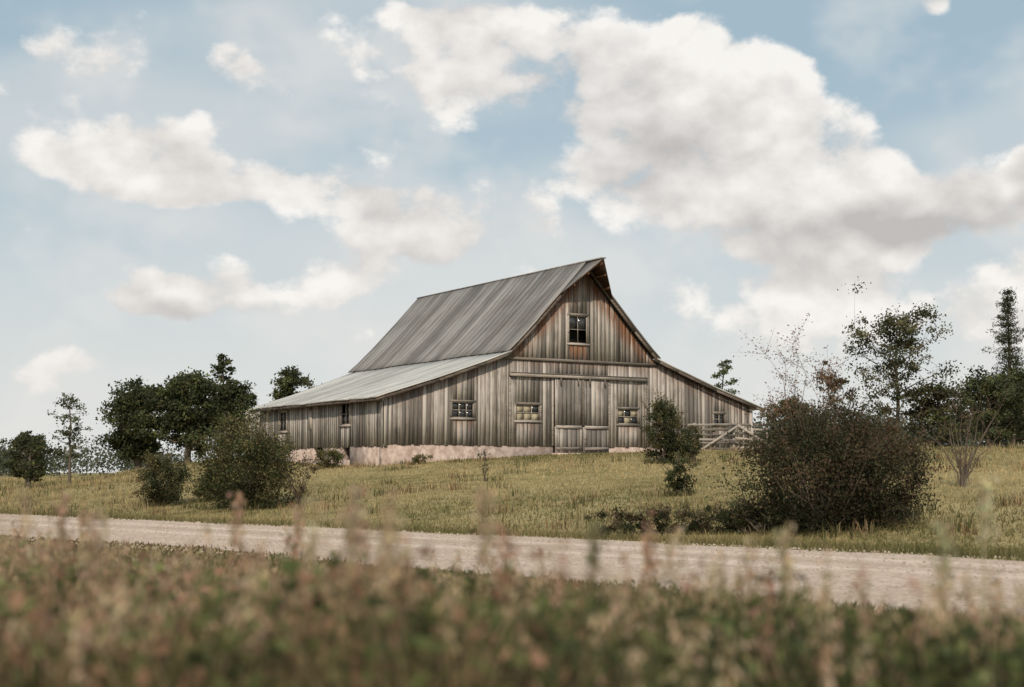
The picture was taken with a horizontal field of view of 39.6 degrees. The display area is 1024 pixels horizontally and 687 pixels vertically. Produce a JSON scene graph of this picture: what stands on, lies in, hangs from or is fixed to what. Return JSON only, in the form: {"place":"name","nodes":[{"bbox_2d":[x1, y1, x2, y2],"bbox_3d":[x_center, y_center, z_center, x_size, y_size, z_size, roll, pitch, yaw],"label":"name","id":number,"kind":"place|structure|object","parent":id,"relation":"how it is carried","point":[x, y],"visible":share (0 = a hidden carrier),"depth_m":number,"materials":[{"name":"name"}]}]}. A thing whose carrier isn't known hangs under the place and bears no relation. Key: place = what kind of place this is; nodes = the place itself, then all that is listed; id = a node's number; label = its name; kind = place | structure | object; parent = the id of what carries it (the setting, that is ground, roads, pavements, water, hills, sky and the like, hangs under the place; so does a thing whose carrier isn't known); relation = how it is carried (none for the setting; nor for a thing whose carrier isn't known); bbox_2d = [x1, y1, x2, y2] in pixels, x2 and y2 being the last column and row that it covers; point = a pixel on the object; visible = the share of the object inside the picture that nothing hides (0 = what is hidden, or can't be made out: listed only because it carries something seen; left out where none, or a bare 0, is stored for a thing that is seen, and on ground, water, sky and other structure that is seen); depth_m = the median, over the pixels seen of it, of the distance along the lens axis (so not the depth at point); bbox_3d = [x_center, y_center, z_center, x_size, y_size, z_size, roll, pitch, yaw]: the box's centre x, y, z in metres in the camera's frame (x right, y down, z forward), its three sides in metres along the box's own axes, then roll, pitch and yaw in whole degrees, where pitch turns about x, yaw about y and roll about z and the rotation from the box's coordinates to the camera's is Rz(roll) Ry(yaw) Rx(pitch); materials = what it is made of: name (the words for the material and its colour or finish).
{"place":"outdoors","nodes":[
{"label":"outdoors","id":0,"kind":"place"},
{"bbox_2d":[0,446,946,489],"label":"field grass","id":1,"kind":"structure","parent":0,"point":[8,480],"depth_m":88.88,"materials":[{"name":"green plant"}]},
{"bbox_2d":[0,513,1023,615],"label":"gravel road","id":2,"kind":"structure","parent":0,"point":[887,581],"depth_m":19.46,"materials":[{"name":"beige gravel"}]},
{"bbox_2d":[0,442,1023,596],"bbox_3d":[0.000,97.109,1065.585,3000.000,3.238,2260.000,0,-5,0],"label":"ground","id":3,"kind":"structure","parent":0,"point":[595,478],"depth_m":37.23,"materials":[{"name":"green plant"}]},
{"bbox_2d":[0,430,51,487],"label":"tree","id":4,"kind":"object","parent":3,"relation":"on","point":[29,471],"visible":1,"depth_m":62.55,"materials":[{"name":"green plant"}]},
{"bbox_2d":[0,432,63,487],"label":"tree","id":5,"kind":"object","parent":3,"relation":"on","point":[40,437],"visible":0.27,"depth_m":83.64,"materials":[{"name":"green plant"}]},
{"bbox_2d":[47,392,106,484],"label":"slender tree","id":6,"kind":"object","parent":3,"relation":"on","point":[71,400],"visible":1,"depth_m":69.75,"materials":[{"name":"green plant"}]},
{"bbox_2d":[91,375,179,471],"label":"oak tree","id":7,"kind":"object","parent":3,"relation":"on","point":[125,442],"visible":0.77,"depth_m":80.93,"materials":[{"name":"green plant"}]},
{"bbox_2d":[122,447,199,506],"bbox_3d":[-10.515,4.031,42.751,2.343,1.902,2.073,0,-5,0],"label":"round bush","id":8,"kind":"object","parent":3,"relation":"on","point":[166,493],"visible":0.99,"depth_m":42.51,"materials":[{"name":"green plant"}]},
{"bbox_2d":[132,366,231,462],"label":"oak tree","id":9,"kind":"object","parent":3,"relation":"on","point":[188,392],"visible":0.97,"depth_m":79.30,"materials":[{"name":"green plant"}]},
{"bbox_2d":[187,472,227,501],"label":"round bush","id":10,"kind":"object","parent":3,"relation":"on","point":[195,493],"visible":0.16,"depth_m":43.09,"materials":[{"name":"green plant"}]},
{"bbox_2d":[210,353,238,457],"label":"slender tree","id":11,"kind":"object","parent":3,"relation":"on","point":[221,366],"visible":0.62,"depth_m":83.91,"materials":[{"name":"green plant"}]},
{"bbox_2d":[203,379,259,455],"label":"oak tree","id":12,"kind":"object","parent":3,"relation":"on","point":[241,391],"visible":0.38,"depth_m":83.63,"materials":[{"name":"green plant"}]},
{"bbox_2d":[177,396,315,509],"bbox_3d":[-7.406,3.051,39.911,3.871,3.317,3.871,0,-5,0],"label":"round bush","id":13,"kind":"object","parent":3,"relation":"on","point":[258,492],"visible":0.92,"depth_m":39.35,"materials":[{"name":"green plant"}]},
{"bbox_2d":[266,365,321,401],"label":"oak tree","id":14,"kind":"object","parent":3,"relation":"on","point":[292,379],"visible":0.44,"depth_m":92.62,"materials":[{"name":"green plant"}]},
{"bbox_2d":[274,449,324,504],"bbox_3d":[-5.926,3.721,39.250,1.534,1.601,0.848,0,-5,0],"label":"dry shrub","id":15,"kind":"object","parent":3,"relation":"on","point":[295,492],"visible":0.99,"depth_m":39.36,"materials":[{"name":"green plant"}]},
{"bbox_2d":[308,445,347,468],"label":"foundation bush","id":16,"kind":"object","parent":3,"relation":"on","point":[334,455],"visible":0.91,"depth_m":56.62,"materials":[{"name":"green plant"}]},
{"bbox_2d":[411,453,433,464],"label":"foundation bush","id":17,"kind":"object","parent":3,"relation":"on","point":[417,458],"visible":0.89,"depth_m":55.33,"materials":[{"name":"green plant"}]},
{"bbox_2d":[477,450,491,480],"bbox_3d":[-0.872,3.777,43.856,0.486,1.054,0.357,4,-6,-35],"label":"young sapling","id":18,"kind":"object","parent":3,"relation":"on","point":[485,464],"visible":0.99,"depth_m":43.84,"materials":[{"name":"green plant"}]},
{"bbox_2d":[0,545,1006,686],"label":"weed stems","id":19,"kind":"object","parent":3,"relation":"on","point":[436,664],"visible":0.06,"depth_m":2.57,"materials":[{"name":"green plant"}]},
{"bbox_2d":[245,257,763,465],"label":"wooden barn","id":20,"kind":"structure","parent":3,"relation":"on","point":[564,359],"depth_m":61.21,"materials":[{"name":"aged wood"},{"name":"galvanised steel"},{"name":"stone"}]},
{"bbox_2d":[278,313,726,432],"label":"window frames","id":21,"kind":"structure","parent":20,"relation":"in","point":[577,315],"depth_m":60.94,"materials":[{"name":"wood"}]},
{"bbox_2d":[281,316,723,430],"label":"window panes","id":22,"kind":"structure","parent":20,"relation":"in","point":[458,407],"depth_m":61.10,"materials":[{"name":"black glass"}]},
{"bbox_2d":[555,378,608,452],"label":"door leaves","id":23,"kind":"structure","parent":20,"relation":"in","point":[568,395],"depth_m":60.86,"materials":[{"name":"grey wood"}]},
{"bbox_2d":[0,485,1023,686],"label":"verge weeds","id":24,"kind":"object","parent":3,"relation":"on","point":[867,636],"visible":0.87,"depth_m":2.63,"materials":[{"name":"green plant"}]},
{"bbox_2d":[0,503,1023,686],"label":"verge grass","id":25,"kind":"structure","parent":3,"relation":"on","point":[503,678],"depth_m":2.53,"materials":[{"name":"green plant"}]},
{"bbox_2d":[0,386,1023,476],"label":"distant trees","id":26,"kind":"object","parent":3,"relation":"on","point":[53,464],"visible":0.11,"depth_m":151.82,"materials":[{"name":"green plant"}]},
{"bbox_2d":[50,476,1000,676],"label":"seed stalks","id":27,"kind":"object","parent":3,"relation":"on","point":[354,515],"visible":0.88,"depth_m":3.27,"materials":[{"name":"brown plant"}]},
{"bbox_2d":[580,500,739,537],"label":"weeds","id":28,"kind":"object","parent":3,"relation":"on","point":[624,527],"visible":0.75,"depth_m":26.55,"materials":[{"name":"green plant"}]},
{"bbox_2d":[639,389,692,463],"bbox_3d":[5.161,2.742,47.939,1.751,2.637,1.866,2,-5,-16],"label":"narrow shrub","id":29,"kind":"object","parent":3,"relation":"on","point":[660,415],"visible":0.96,"depth_m":47.69,"materials":[{"name":"green plant"}]},
{"bbox_2d":[658,449,701,496],"bbox_3d":[4.087,3.155,34.857,1.082,1.251,1.004,0,-5,0],"label":"shrub","id":30,"kind":"object","parent":3,"relation":"on","point":[679,480],"visible":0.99,"depth_m":34.74,"materials":[{"name":"green plant"}]},
{"bbox_2d":[675,422,705,462],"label":"narrow shrub","id":31,"kind":"object","parent":3,"relation":"on","point":[689,443],"visible":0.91,"depth_m":47.34,"materials":[{"name":"green plant"}]},
{"bbox_2d":[711,359,740,394],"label":"slender tree","id":32,"kind":"object","parent":3,"relation":"on","point":[725,369],"visible":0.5,"depth_m":86.09,"materials":[{"name":"green plant"}]},
{"bbox_2d":[687,423,772,450],"bbox_3d":[9.089,4.059,59.009,4.055,1.544,0.335,2,-6,-20],"label":"rail fence","id":33,"kind":"object","parent":3,"relation":"on","point":[732,436],"visible":0.54,"depth_m":58.91,"materials":[{"name":"grey wood"}]},
{"bbox_2d":[686,495,813,534],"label":"weeds","id":34,"kind":"object","parent":3,"relation":"on","point":[741,520],"visible":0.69,"depth_m":26.08,"materials":[{"name":"green plant"}]},
{"bbox_2d":[759,395,823,445],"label":"bush","id":35,"kind":"object","parent":3,"relation":"on","point":[782,403],"visible":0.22,"depth_m":79.65,"materials":[{"name":"green plant"}]},
{"bbox_2d":[733,313,863,504],"bbox_3d":[6.169,1.402,30.578,2.785,4.290,2.051,0,-5,0],"label":"reddish sapling","id":36,"kind":"object","parent":3,"relation":"on","point":[813,378],"visible":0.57,"depth_m":30.66,"materials":[{"name":"brown plant"}]},
{"bbox_2d":[698,388,957,535],"bbox_3d":[5.677,2.097,25.745,4.367,2.628,3.811,4,-6,-36],"label":"bush","id":37,"kind":"object","parent":3,"relation":"on","point":[836,511],"visible":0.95,"depth_m":25.38,"materials":[{"name":"green plant"}]},
{"bbox_2d":[804,360,860,429],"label":"slender tree","id":38,"kind":"object","parent":3,"relation":"on","point":[841,381],"visible":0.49,"depth_m":76.01,"materials":[{"name":"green plant"}]},
{"bbox_2d":[837,276,970,441],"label":"slender tree","id":39,"kind":"object","parent":3,"relation":"on","point":[903,323],"visible":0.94,"depth_m":72.69,"materials":[{"name":"green plant"}]},
{"bbox_2d":[898,376,985,446],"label":"oak tree","id":40,"kind":"object","parent":3,"relation":"on","point":[938,393],"visible":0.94,"depth_m":71.76,"materials":[{"name":"green plant"}]},
{"bbox_2d":[918,387,1012,486],"bbox_3d":[10.295,2.137,32.133,2.105,2.303,1.388,-3,-6,32],"label":"bare bush","id":41,"kind":"object","parent":3,"relation":"on","point":[964,475],"visible":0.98,"depth_m":31.89,"materials":[{"name":"brown plant"}]},
{"bbox_2d":[941,365,1023,445],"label":"oak tree","id":42,"kind":"object","parent":3,"relation":"on","point":[999,389],"visible":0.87,"depth_m":79.33,"materials":[{"name":"green plant"}]},
{"bbox_2d":[958,364,1023,445],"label":"oak tree","id":43,"kind":"object","parent":3,"relation":"on","point":[1016,377],"visible":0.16,"depth_m":83.52,"materials":[{"name":"green plant"}]},
{"bbox_2d":[963,287,1023,443],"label":"pine tree","id":44,"kind":"object","parent":3,"relation":"on","point":[1007,310],"visible":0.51,"depth_m":110.35,"materials":[{"name":"green plant"}]},
{"bbox_2d":[0,0,1023,472],"label":"sky","id":45,"kind":"structure","parent":0,"point":[269,186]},
{"bbox_2d":[797,406,952,527],"bbox_3d":[6.612,2.231,26.350,3.055,2.283,2.801,0,-5,0],"label":"bush","id":46,"kind":"object","parent":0,"point":[910,497],"visible":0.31,"depth_m":25.97,"materials":[{"name":"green plant"}]}
]}

